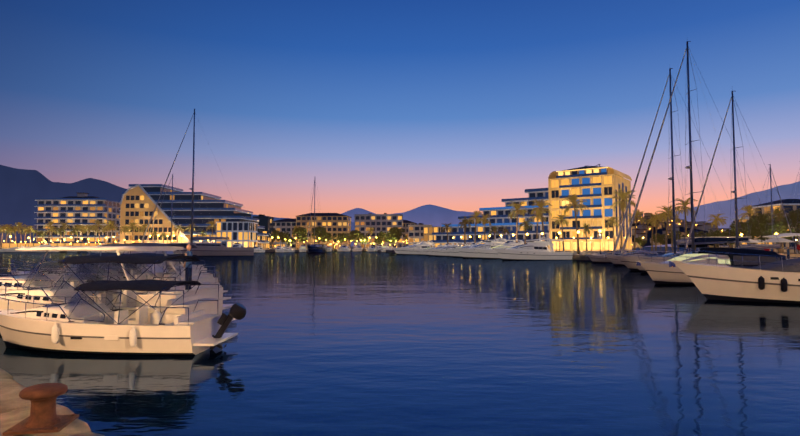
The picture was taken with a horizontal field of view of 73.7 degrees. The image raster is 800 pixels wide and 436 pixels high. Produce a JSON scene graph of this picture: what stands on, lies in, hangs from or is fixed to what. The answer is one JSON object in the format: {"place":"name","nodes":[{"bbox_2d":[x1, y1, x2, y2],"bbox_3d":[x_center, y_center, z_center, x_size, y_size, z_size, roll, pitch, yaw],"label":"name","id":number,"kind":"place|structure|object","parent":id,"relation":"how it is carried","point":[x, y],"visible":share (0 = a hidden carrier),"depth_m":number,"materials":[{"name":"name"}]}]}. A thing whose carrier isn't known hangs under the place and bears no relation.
{"place":"outdoors","nodes":[
{"label":"outdoors","id":0,"kind":"place"},
{"bbox_2d":[0,368,104,435],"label":"quay ground","id":1,"kind":"structure","parent":0,"point":[15,408],"depth_m":5.56,"materials":[{"name":"stone"}]},
{"bbox_2d":[3,383,78,434],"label":"bollard","id":2,"kind":"object","parent":1,"relation":"on","point":[43,417],"visible":1,"depth_m":5.00,"materials":[{"name":"orange metal"}]},
{"bbox_2d":[0,165,126,244],"bbox_3d":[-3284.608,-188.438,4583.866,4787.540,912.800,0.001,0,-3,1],"label":"mountain","id":3,"kind":"structure","parent":0,"point":[21,190],"depth_m":4578.97,"materials":[{"name":"stone"}]},
{"bbox_2d":[251,214,439,246],"bbox_3d":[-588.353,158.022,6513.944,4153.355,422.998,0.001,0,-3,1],"label":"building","id":4,"kind":"structure","parent":0,"point":[352,228],"depth_m":6518.23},
{"bbox_2d":[0,251,799,435],"bbox_3d":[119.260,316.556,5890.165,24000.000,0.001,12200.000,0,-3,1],"label":"water surface","id":5,"kind":"object","parent":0,"point":[350,343],"depth_m":12.69,"materials":[{"name":"liquid"}]},
{"bbox_2d":[1,246,27,251],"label":"yacht","id":6,"kind":"object","parent":5,"relation":"on","point":[10,249],"visible":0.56,"depth_m":252.22,"materials":[{"name":"white"}]},
{"bbox_2d":[28,243,58,251],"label":"yacht","id":7,"kind":"object","parent":5,"relation":"on","point":[43,251],"visible":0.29,"depth_m":247.16,"materials":[{"name":"white"}]},
{"bbox_2d":[0,244,232,309],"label":"boat","id":8,"kind":"object","parent":5,"relation":"on","point":[207,291],"visible":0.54,"depth_m":19.38,"materials":[{"name":"white"}]},
{"bbox_2d":[0,254,235,320],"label":"boat","id":9,"kind":"object","parent":5,"relation":"on","point":[190,302],"visible":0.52,"depth_m":16.31,"materials":[{"name":"white"}]},
{"bbox_2d":[11,246,227,292],"bbox_3d":[-15.005,3.044,27.468,11.785,3.173,3.770,-1,-3,10],"label":"boat","id":10,"kind":"object","parent":5,"relation":"on","point":[207,278],"visible":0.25,"depth_m":27.68,"materials":[{"name":"white"}]},
{"bbox_2d":[10,253,230,299],"bbox_3d":[-12.955,2.988,23.831,10.241,2.863,3.500,0,-3,9],"label":"boat","id":11,"kind":"object","parent":5,"relation":"on","point":[141,277],"visible":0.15,"depth_m":23.93,"materials":[{"name":"white"}]},
{"bbox_2d":[0,279,245,354],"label":"boat","id":12,"kind":"object","parent":5,"relation":"on","point":[80,327],"visible":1,"depth_m":13.43,"materials":[{"name":"white"}]},
{"bbox_2d":[41,243,221,286],"bbox_3d":[-16.206,3.142,31.127,11.155,3.368,3.640,-1,-3,11],"label":"boat","id":13,"kind":"object","parent":5,"relation":"on","point":[174,245],"visible":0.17,"depth_m":30.71,"materials":[{"name":"white"}]},
{"bbox_2d":[63,251,220,280],"bbox_3d":[-17.682,3.538,35.483,11.050,3.530,3.398,-1,-3,12],"label":"boat","id":14,"kind":"object","parent":5,"relation":"on","point":[158,269],"visible":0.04,"depth_m":35.51,"materials":[{"name":"white"}]},
{"bbox_2d":[78,248,206,271],"bbox_3d":[-19.791,3.720,40.150,11.155,3.173,3.640,-1,-3,13],"label":"boat","id":15,"kind":"object","parent":5,"relation":"on","point":[194,267],"depth_m":39.84,"materials":[{"name":"white"}]},
{"bbox_2d":[80,237,211,273],"bbox_3d":[-22.158,3.736,45.262,12.050,4.176,3.598,-1,-3,13],"label":"boat","id":16,"kind":"object","parent":5,"relation":"on","point":[167,252],"visible":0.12,"depth_m":45.05,"materials":[{"name":"white"}]},
{"bbox_2d":[145,174,196,243],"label":"sailboat","id":17,"kind":"object","parent":5,"relation":"on","point":[170,217],"visible":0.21,"depth_m":185.81,"materials":[{"name":"white"}]},
{"bbox_2d":[141,109,255,255],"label":"sailboat","id":18,"kind":"object","parent":5,"relation":"on","point":[210,249],"visible":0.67,"depth_m":150.89,"materials":[{"name":"black"}]},
{"bbox_2d":[254,245,264,252],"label":"yacht","id":19,"kind":"object","parent":5,"relation":"on","point":[258,250],"visible":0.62,"depth_m":225.58,"materials":[{"name":"white"}]},
{"bbox_2d":[307,179,327,252],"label":"sailboat","id":20,"kind":"object","parent":5,"relation":"on","point":[316,248],"visible":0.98,"depth_m":245.22,"materials":[{"name":"blue"}]},
{"bbox_2d":[352,244,361,251],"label":"yacht","id":21,"kind":"object","parent":5,"relation":"on","point":[357,248],"visible":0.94,"depth_m":277.69,"materials":[{"name":"white"}]},
{"bbox_2d":[380,244,392,251],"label":"yacht","id":22,"kind":"object","parent":5,"relation":"on","point":[383,248],"visible":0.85,"depth_m":243.75,"materials":[{"name":"white"}]},
{"bbox_2d":[391,241,433,253],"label":"yacht","id":23,"kind":"object","parent":5,"relation":"on","point":[396,250],"visible":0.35,"depth_m":179.75,"materials":[{"name":"white"}]},
{"bbox_2d":[396,240,434,254],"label":"yacht","id":24,"kind":"object","parent":5,"relation":"on","point":[408,250],"visible":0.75,"depth_m":172.82,"materials":[{"name":"white"}]},
{"bbox_2d":[413,246,438,254],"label":"yacht","id":25,"kind":"object","parent":5,"relation":"on","point":[419,252],"visible":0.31,"depth_m":167.49,"materials":[{"name":"white"}]},
{"bbox_2d":[423,243,458,255],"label":"yacht","id":26,"kind":"object","parent":5,"relation":"on","point":[430,252],"visible":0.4,"depth_m":153.70,"materials":[{"name":"white"}]},
{"bbox_2d":[429,243,463,255],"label":"yacht","id":27,"kind":"object","parent":5,"relation":"on","point":[438,252],"visible":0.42,"depth_m":146.61,"materials":[{"name":"white"}]},
{"bbox_2d":[441,242,476,256],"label":"yacht","id":28,"kind":"object","parent":5,"relation":"on","point":[447,253],"visible":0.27,"depth_m":140.99,"materials":[{"name":"white"}]},
{"bbox_2d":[446,240,485,256],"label":"yacht","id":29,"kind":"object","parent":5,"relation":"on","point":[453,253],"visible":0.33,"depth_m":134.70,"materials":[{"name":"white"}]},
{"bbox_2d":[454,238,512,257],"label":"yacht","id":30,"kind":"object","parent":5,"relation":"on","point":[470,252],"visible":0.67,"depth_m":122.68,"materials":[{"name":"white"}]},
{"bbox_2d":[474,239,523,258],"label":"yacht","id":31,"kind":"object","parent":5,"relation":"on","point":[489,253],"visible":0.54,"depth_m":115.90,"materials":[{"name":"white"}]},
{"bbox_2d":[492,237,572,259],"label":"yacht","id":32,"kind":"object","parent":5,"relation":"on","point":[534,249],"visible":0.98,"depth_m":104.88,"materials":[{"name":"white"}]},
{"bbox_2d":[585,249,626,262],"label":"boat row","id":33,"kind":"object","parent":5,"relation":"on","point":[599,258],"visible":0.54,"depth_m":88.73,"materials":[{"name":"white"}]},
{"bbox_2d":[604,250,664,264],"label":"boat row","id":34,"kind":"object","parent":5,"relation":"on","point":[614,261],"visible":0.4,"depth_m":75.93,"materials":[{"name":"white"}]},
{"bbox_2d":[612,68,769,270],"bbox_3d":[32.306,-5.423,60.606,16.722,24.500,4.591,0,-3,1],"label":"sailboat","id":35,"kind":"object","parent":5,"relation":"on","point":[628,264],"visible":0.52,"depth_m":60.39,"materials":[{"name":"black"}]},
{"bbox_2d":[636,245,779,283],"bbox_3d":[22.852,3.631,39.428,12.050,3.763,3.698,1,-3,-12],"label":"yacht","id":36,"kind":"object","parent":5,"relation":"on","point":[662,273],"visible":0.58,"depth_m":38.16,"materials":[{"name":"white"}]},
{"bbox_2d":[620,41,799,272],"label":"sailboat","id":37,"kind":"object","parent":5,"relation":"on","point":[632,259],"visible":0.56,"depth_m":55.33,"materials":[{"name":"black"}]},
{"bbox_2d":[669,247,799,303],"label":"yacht","id":38,"kind":"object","parent":5,"relation":"on","point":[776,282],"visible":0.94,"depth_m":26.04,"materials":[{"name":"white"}]},
{"bbox_2d":[683,91,799,259],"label":"sailboat","id":39,"kind":"object","parent":5,"relation":"on","point":[756,246],"visible":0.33,"depth_m":50.34,"materials":[{"name":"black"}]},
{"bbox_2d":[748,164,798,253],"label":"sailboat","id":40,"kind":"object","parent":5,"relation":"on","point":[771,213],"visible":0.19,"depth_m":83.86,"materials":[{"name":"white"}]},
{"bbox_2d":[783,169,799,253],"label":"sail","id":41,"kind":"object","parent":5,"relation":"on","point":[797,218],"visible":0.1,"depth_m":86.98,"materials":[{"name":"white"}]},
{"bbox_2d":[0,0,799,218],"label":"sky","id":42,"kind":"structure","parent":0,"point":[391,106],"materials":[{"name":"blue"}]},
{"bbox_2d":[342,204,482,226],"bbox_3d":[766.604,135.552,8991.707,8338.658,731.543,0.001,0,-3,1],"label":"mountain","id":43,"kind":"structure","parent":0,"point":[433,215],"depth_m":9006.87,"materials":[{"name":"stone"}]},
{"bbox_2d":[59,247,795,259],"bbox_3d":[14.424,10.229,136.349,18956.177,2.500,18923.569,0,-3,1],"label":"quay","id":44,"kind":"structure","parent":0,"point":[580,256],"depth_m":227.53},
{"bbox_2d":[0,225,8,248],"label":"palm","id":45,"kind":"object","parent":44,"relation":"on","point":[2,229],"visible":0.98,"depth_m":271.73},
{"bbox_2d":[14,222,26,242],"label":"palm","id":46,"kind":"object","parent":44,"relation":"on","point":[19,225],"visible":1,"depth_m":272.37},
{"bbox_2d":[23,225,35,242],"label":"palm","id":47,"kind":"object","parent":44,"relation":"on","point":[30,229],"visible":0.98,"depth_m":271.24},
{"bbox_2d":[42,221,55,244],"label":"palm","id":48,"kind":"object","parent":44,"relation":"on","point":[50,223],"visible":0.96,"depth_m":270.80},
{"bbox_2d":[1,243,118,248],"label":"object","id":49,"kind":"object","parent":44,"relation":"on","point":[6,245],"visible":0.44,"depth_m":270.84,"materials":[{"name":"grey"}]},
{"bbox_2d":[57,221,71,242],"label":"palm","id":50,"kind":"object","parent":44,"relation":"on","point":[64,226],"visible":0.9,"depth_m":275.47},
{"bbox_2d":[68,227,79,245],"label":"palm","id":51,"kind":"object","parent":44,"relation":"on","point":[73,232],"visible":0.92,"depth_m":270.57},
{"bbox_2d":[33,193,120,242],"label":"white hotel","id":52,"kind":"structure","parent":44,"relation":"on","point":[85,209],"depth_m":311.11,"materials":[{"name":"grey"}]},
{"bbox_2d":[83,224,92,242],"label":"palm","id":53,"kind":"object","parent":44,"relation":"on","point":[88,227],"visible":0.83,"depth_m":271.83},
{"bbox_2d":[92,220,103,242],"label":"palm","id":54,"kind":"object","parent":44,"relation":"on","point":[98,223],"visible":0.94,"depth_m":272.38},
{"bbox_2d":[103,219,116,242],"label":"palm","id":55,"kind":"object","parent":44,"relation":"on","point":[110,223],"visible":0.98,"depth_m":271.92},
{"bbox_2d":[118,225,129,243],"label":"palm","id":56,"kind":"object","parent":44,"relation":"on","point":[124,229],"visible":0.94,"depth_m":248.29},
{"bbox_2d":[125,223,138,243],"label":"palm","id":57,"kind":"object","parent":44,"relation":"on","point":[132,226],"visible":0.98,"depth_m":247.00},
{"bbox_2d":[138,224,151,242],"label":"palm","id":58,"kind":"object","parent":44,"relation":"on","point":[142,228],"visible":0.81,"depth_m":247.89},
{"bbox_2d":[172,225,183,241],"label":"palm","id":59,"kind":"object","parent":44,"relation":"on","point":[177,228],"visible":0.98,"depth_m":249.88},
{"bbox_2d":[118,184,268,249],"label":"terrace hotel","id":60,"kind":"structure","parent":44,"relation":"on","point":[138,202],"depth_m":253.74,"materials":[{"name":"beige stone"}]},
{"bbox_2d":[206,221,215,242],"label":"palm","id":61,"kind":"object","parent":44,"relation":"on","point":[212,224],"visible":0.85,"depth_m":248.04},
{"bbox_2d":[253,214,273,248],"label":"building","id":62,"kind":"structure","parent":44,"relation":"on","point":[266,221],"depth_m":302.62,"materials":[{"name":"black"}]},
{"bbox_2d":[271,229,279,248],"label":"tree","id":63,"kind":"object","parent":44,"relation":"on","point":[275,233],"visible":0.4,"depth_m":311.02,"materials":[{"name":"green plant"}]},
{"bbox_2d":[276,231,289,245],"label":"tree","id":64,"kind":"object","parent":44,"relation":"on","point":[284,234],"visible":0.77,"depth_m":315.10,"materials":[{"name":"green plant"}]},
{"bbox_2d":[273,219,295,248],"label":"building","id":65,"kind":"structure","parent":44,"relation":"on","point":[283,225],"depth_m":353.61,"materials":[{"name":"grey"}]},
{"bbox_2d":[285,236,294,243],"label":"tree","id":66,"kind":"object","parent":44,"relation":"on","point":[288,239],"visible":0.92,"depth_m":311.81,"materials":[{"name":"green plant"}]},
{"bbox_2d":[292,227,307,244],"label":"tree","id":67,"kind":"object","parent":44,"relation":"on","point":[301,232],"visible":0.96,"depth_m":311.97,"materials":[{"name":"green plant"}]},
{"bbox_2d":[312,226,326,243],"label":"tree","id":68,"kind":"object","parent":44,"relation":"on","point":[318,229],"visible":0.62,"depth_m":316.83,"materials":[{"name":"green plant"}]},
{"bbox_2d":[296,213,351,248],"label":"building","id":69,"kind":"structure","parent":44,"relation":"on","point":[333,224],"depth_m":349.19,"materials":[{"name":"paint"}]},
{"bbox_2d":[318,232,331,242],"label":"tree","id":70,"kind":"object","parent":44,"relation":"on","point":[327,237],"visible":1,"depth_m":316.73,"materials":[{"name":"green plant"}]},
{"bbox_2d":[334,233,349,244],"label":"tree","id":71,"kind":"object","parent":44,"relation":"on","point":[341,236],"visible":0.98,"depth_m":322.46,"materials":[{"name":"green plant"}]},
{"bbox_2d":[350,230,361,246],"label":"tree","id":72,"kind":"object","parent":44,"relation":"on","point":[355,234],"visible":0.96,"depth_m":327.14,"materials":[{"name":"green plant"}]},
{"bbox_2d":[357,234,367,248],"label":"tree","id":73,"kind":"object","parent":44,"relation":"on","point":[363,237],"visible":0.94,"depth_m":327.88,"materials":[{"name":"green plant"}]},
{"bbox_2d":[354,213,402,248],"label":"building","id":74,"kind":"structure","parent":44,"relation":"on","point":[384,222],"depth_m":352.44,"materials":[{"name":"grey"}]},
{"bbox_2d":[377,231,390,245],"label":"tree","id":75,"kind":"object","parent":44,"relation":"on","point":[382,235],"visible":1,"depth_m":331.50,"materials":[{"name":"green plant"}]},
{"bbox_2d":[389,227,404,241],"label":"tree","id":76,"kind":"object","parent":44,"relation":"on","point":[396,233],"visible":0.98,"depth_m":330.97,"materials":[{"name":"green plant"}]},
{"bbox_2d":[403,220,414,246],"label":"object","id":77,"kind":"object","parent":44,"relation":"on","point":[406,223],"visible":0.1,"depth_m":382.02,"materials":[{"name":"beige"}]},
{"bbox_2d":[408,223,431,244],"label":"building","id":78,"kind":"structure","parent":44,"relation":"on","point":[415,232],"depth_m":331.69,"materials":[{"name":"grey"}]},
{"bbox_2d":[440,222,452,242],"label":"palm","id":79,"kind":"object","parent":44,"relation":"on","point":[446,226],"visible":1,"depth_m":214.16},
{"bbox_2d":[458,216,473,245],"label":"palm","id":80,"kind":"object","parent":44,"relation":"on","point":[464,223],"visible":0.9,"depth_m":204.38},
{"bbox_2d":[466,211,483,242],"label":"palm","id":81,"kind":"object","parent":44,"relation":"on","point":[474,217],"visible":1,"depth_m":183.46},
{"bbox_2d":[478,214,491,243],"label":"palm","id":82,"kind":"object","parent":44,"relation":"on","point":[485,217],"visible":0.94,"depth_m":205.57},
{"bbox_2d":[488,226,500,239],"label":"palm","id":83,"kind":"object","parent":44,"relation":"on","point":[494,230],"visible":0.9,"depth_m":168.54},
{"bbox_2d":[499,225,511,238],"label":"palm","id":84,"kind":"object","parent":44,"relation":"on","point":[505,230],"visible":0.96,"depth_m":202.86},
{"bbox_2d":[507,201,529,242],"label":"palm","id":85,"kind":"object","parent":44,"relation":"on","point":[517,211],"visible":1,"depth_m":153.63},
{"bbox_2d":[518,219,532,243],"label":"palm","id":86,"kind":"object","parent":44,"relation":"on","point":[526,225],"visible":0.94,"depth_m":201.49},
{"bbox_2d":[423,164,631,250],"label":"building","id":87,"kind":"structure","parent":44,"relation":"on","point":[595,187],"depth_m":215.42,"materials":[{"name":"beige stone"}]},
{"bbox_2d":[529,209,545,240],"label":"palm","id":88,"kind":"object","parent":44,"relation":"on","point":[537,216],"visible":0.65,"depth_m":194.94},
{"bbox_2d":[531,199,551,240],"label":"palm","id":89,"kind":"object","parent":44,"relation":"on","point":[541,205],"visible":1,"depth_m":140.48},
{"bbox_2d":[553,215,570,250],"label":"palm","id":90,"kind":"object","parent":44,"relation":"on","point":[561,219],"visible":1,"depth_m":188.56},
{"bbox_2d":[562,194,589,253],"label":"palm","id":91,"kind":"object","parent":44,"relation":"on","point":[573,199],"visible":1,"depth_m":125.26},
{"bbox_2d":[579,223,592,250],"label":"palm","id":92,"kind":"object","parent":44,"relation":"on","point":[586,230],"visible":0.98,"depth_m":201.22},
{"bbox_2d":[604,216,619,248],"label":"palm","id":93,"kind":"object","parent":44,"relation":"on","point":[611,222],"visible":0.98,"depth_m":190.03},
{"bbox_2d":[609,188,635,248],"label":"palm","id":94,"kind":"object","parent":44,"relation":"on","point":[622,195],"visible":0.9,"depth_m":110.22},
{"bbox_2d":[627,209,645,249],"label":"palm","id":95,"kind":"object","parent":44,"relation":"on","point":[636,218],"visible":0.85,"depth_m":182.94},
{"bbox_2d":[636,237,646,249],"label":"tree","id":96,"kind":"object","parent":44,"relation":"on","point":[639,241],"visible":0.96,"depth_m":197.34,"materials":[{"name":"green plant"}]},
{"bbox_2d":[644,212,662,249],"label":"palm","id":97,"kind":"object","parent":44,"relation":"on","point":[646,221],"visible":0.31,"depth_m":167.99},
{"bbox_2d":[648,213,665,250],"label":"palm","id":98,"kind":"object","parent":44,"relation":"on","point":[654,219],"visible":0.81,"depth_m":157.97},
{"bbox_2d":[653,233,669,250],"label":"tree","id":99,"kind":"object","parent":44,"relation":"on","point":[660,238],"visible":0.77,"depth_m":187.41,"materials":[{"name":"green plant"}]},
{"bbox_2d":[655,206,679,252],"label":"palm","id":100,"kind":"object","parent":44,"relation":"on","point":[667,213],"visible":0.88,"depth_m":148.09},
{"bbox_2d":[659,209,679,252],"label":"palm","id":101,"kind":"object","parent":44,"relation":"on","point":[665,217],"visible":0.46,"depth_m":148.37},
{"bbox_2d":[669,231,684,250],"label":"tree","id":102,"kind":"object","parent":44,"relation":"on","point":[678,234],"visible":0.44,"depth_m":157.45,"materials":[{"name":"green plant"}]},
{"bbox_2d":[631,212,730,247],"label":"hillside town","id":103,"kind":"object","parent":44,"relation":"on","point":[644,231],"visible":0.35,"depth_m":778.75,"materials":[{"name":"grey"}]},
{"bbox_2d":[675,198,697,246],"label":"palm","id":104,"kind":"object","parent":44,"relation":"on","point":[685,204],"visible":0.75,"depth_m":138.99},
{"bbox_2d":[683,230,706,249],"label":"tree","id":105,"kind":"object","parent":44,"relation":"on","point":[700,234],"visible":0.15,"depth_m":147.86,"materials":[{"name":"green plant"}]},
{"bbox_2d":[706,230,719,246],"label":"tree","id":106,"kind":"object","parent":44,"relation":"on","point":[716,233],"visible":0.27,"depth_m":137.24,"materials":[{"name":"green plant"}]},
{"bbox_2d":[705,214,727,246],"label":"palm","id":107,"kind":"object","parent":44,"relation":"on","point":[715,221],"visible":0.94,"depth_m":148.21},
{"bbox_2d":[719,229,740,247],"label":"tree","id":108,"kind":"object","parent":44,"relation":"on","point":[724,234],"visible":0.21,"depth_m":132.89,"materials":[{"name":"green plant"}]},
{"bbox_2d":[684,233,799,257],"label":"pier restaurant","id":109,"kind":"structure","parent":44,"relation":"on","point":[779,239],"depth_m":60.60,"materials":[{"name":"white"}]},
{"bbox_2d":[729,220,762,243],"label":"tree","id":110,"kind":"object","parent":44,"relation":"on","point":[745,225],"visible":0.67,"depth_m":127.06,"materials":[{"name":"green plant"}]},
{"bbox_2d":[739,205,759,243],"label":"palm","id":111,"kind":"object","parent":44,"relation":"on","point":[748,208],"visible":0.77,"depth_m":133.05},
{"bbox_2d":[723,199,799,252],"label":"villa","id":112,"kind":"object","parent":44,"relation":"on","point":[792,204],"visible":0.33,"depth_m":155.16,"materials":[{"name":"beige"}]},
{"bbox_2d":[748,213,775,243],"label":"tree","id":113,"kind":"object","parent":44,"relation":"on","point":[762,220],"visible":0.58,"depth_m":124.93,"materials":[{"name":"green plant"}]},
{"bbox_2d":[763,207,790,252],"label":"palm","id":114,"kind":"object","parent":44,"relation":"on","point":[778,214],"visible":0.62,"depth_m":117.83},
{"bbox_2d":[767,221,797,252],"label":"tree","id":115,"kind":"object","parent":44,"relation":"on","point":[780,228],"visible":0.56,"depth_m":107.66,"materials":[{"name":"green plant"}]},
{"bbox_2d":[782,208,799,232],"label":"tree","id":116,"kind":"object","parent":44,"relation":"on","point":[792,215],"visible":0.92,"depth_m":97.90,"materials":[{"name":"green plant"}]},
{"bbox_2d":[645,181,799,246],"bbox_3d":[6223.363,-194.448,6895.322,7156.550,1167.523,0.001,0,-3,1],"label":"mountain","id":117,"kind":"structure","parent":0,"point":[754,198],"depth_m":6930.64,"materials":[{"name":"stone"}]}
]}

